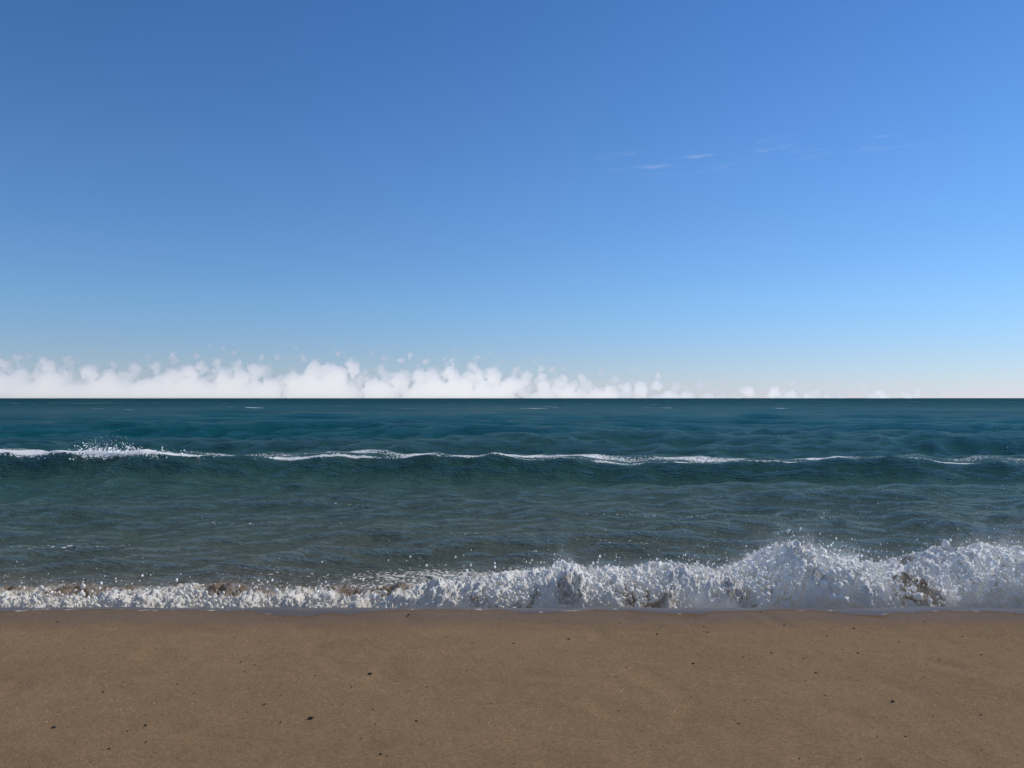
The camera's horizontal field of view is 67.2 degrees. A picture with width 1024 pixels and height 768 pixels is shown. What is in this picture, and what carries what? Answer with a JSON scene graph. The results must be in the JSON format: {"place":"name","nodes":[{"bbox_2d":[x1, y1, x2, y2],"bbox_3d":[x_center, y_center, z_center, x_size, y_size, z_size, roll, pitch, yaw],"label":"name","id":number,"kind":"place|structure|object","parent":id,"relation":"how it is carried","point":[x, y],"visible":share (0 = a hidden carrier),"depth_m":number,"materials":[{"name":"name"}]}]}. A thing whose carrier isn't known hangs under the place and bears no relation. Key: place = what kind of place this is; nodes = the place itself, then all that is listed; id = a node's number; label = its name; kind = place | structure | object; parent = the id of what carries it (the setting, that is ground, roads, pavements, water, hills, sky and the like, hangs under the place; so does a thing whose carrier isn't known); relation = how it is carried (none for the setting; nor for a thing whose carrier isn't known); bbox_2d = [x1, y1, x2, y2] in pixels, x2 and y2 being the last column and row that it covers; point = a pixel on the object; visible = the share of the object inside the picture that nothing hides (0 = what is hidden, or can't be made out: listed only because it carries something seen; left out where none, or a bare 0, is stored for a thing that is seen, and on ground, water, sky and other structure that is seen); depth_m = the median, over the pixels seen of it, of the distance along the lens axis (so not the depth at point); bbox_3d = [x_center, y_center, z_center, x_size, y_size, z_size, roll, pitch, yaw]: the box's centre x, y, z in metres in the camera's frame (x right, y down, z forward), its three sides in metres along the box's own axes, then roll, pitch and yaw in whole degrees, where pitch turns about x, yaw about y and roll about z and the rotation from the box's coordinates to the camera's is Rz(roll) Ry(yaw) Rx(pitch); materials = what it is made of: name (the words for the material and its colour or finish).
{"place":"outdoors","nodes":[
{"label":"outdoors","id":0,"kind":"place"},
{"bbox_2d":[0,398,1023,589],"bbox_3d":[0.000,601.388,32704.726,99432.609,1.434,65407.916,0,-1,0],"label":"sea","id":1,"kind":"structure","parent":0,"point":[344,490],"depth_m":18.50,"materials":[{"name":"liquid"}]},
{"bbox_2d":[0,539,1023,607],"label":"breaking wave","id":2,"kind":"object","parent":1,"relation":"on","point":[562,583],"visible":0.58,"depth_m":6.79,"materials":[{"name":"white liquid"}]},
{"bbox_2d":[0,529,1023,607],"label":"shore break froth","id":3,"kind":"object","parent":1,"relation":"on","point":[868,569],"visible":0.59,"depth_m":6.74,"materials":[{"name":"liquid"}]},
{"bbox_2d":[3,510,1021,607],"bbox_3d":[0.020,1.199,7.000,14.014,1.561,1.773,0,-1,0],"label":"shore break spray","id":4,"kind":"object","parent":1,"relation":"on","point":[696,575],"visible":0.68,"depth_m":7.00,"materials":[{"name":"white liquid"}]},
{"bbox_2d":[590,432,1022,562],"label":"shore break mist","id":5,"kind":"structure","parent":1,"relation":"on","point":[852,515],"depth_m":8.30,"materials":[{"name":"white liquid"}]},
{"bbox_2d":[0,609,1023,767],"bbox_3d":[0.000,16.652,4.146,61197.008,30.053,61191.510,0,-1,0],"label":"beach ground","id":6,"kind":"structure","parent":0,"point":[304,665],"depth_m":4.13,"materials":[{"name":"beige sand"}]},
{"bbox_2d":[0,606,1023,615],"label":"swash film","id":7,"kind":"object","parent":6,"relation":"on","point":[293,611],"visible":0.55,"depth_m":5.64,"materials":[{"name":"brown"}]},
{"bbox_2d":[0,610,1023,765],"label":"pebbles","id":8,"kind":"object","parent":6,"relation":"on","point":[311,717],"visible":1,"depth_m":4.16,"materials":[{"name":"stone"}]},
{"bbox_2d":[0,0,1023,397],"label":"sky","id":9,"kind":"structure","parent":0,"point":[199,198],"materials":[{"name":"blue"}]},
{"bbox_3d":[-11.056,2.001,20.233,5.040,0.306,1.001,0,-1,0],"label":"wave crest froth","id":10,"kind":"object","parent":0,"visible":0},
{"bbox_2d":[17,435,256,459],"bbox_3d":[-9.972,1.468,20.329,6.961,1.063,1.916,0,-1,0],"label":"wave splash","id":11,"kind":"object","parent":10,"relation":"on","point":[120,449],"visible":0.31,"depth_m":20.44,"materials":[{"name":"white liquid"}]}
]}

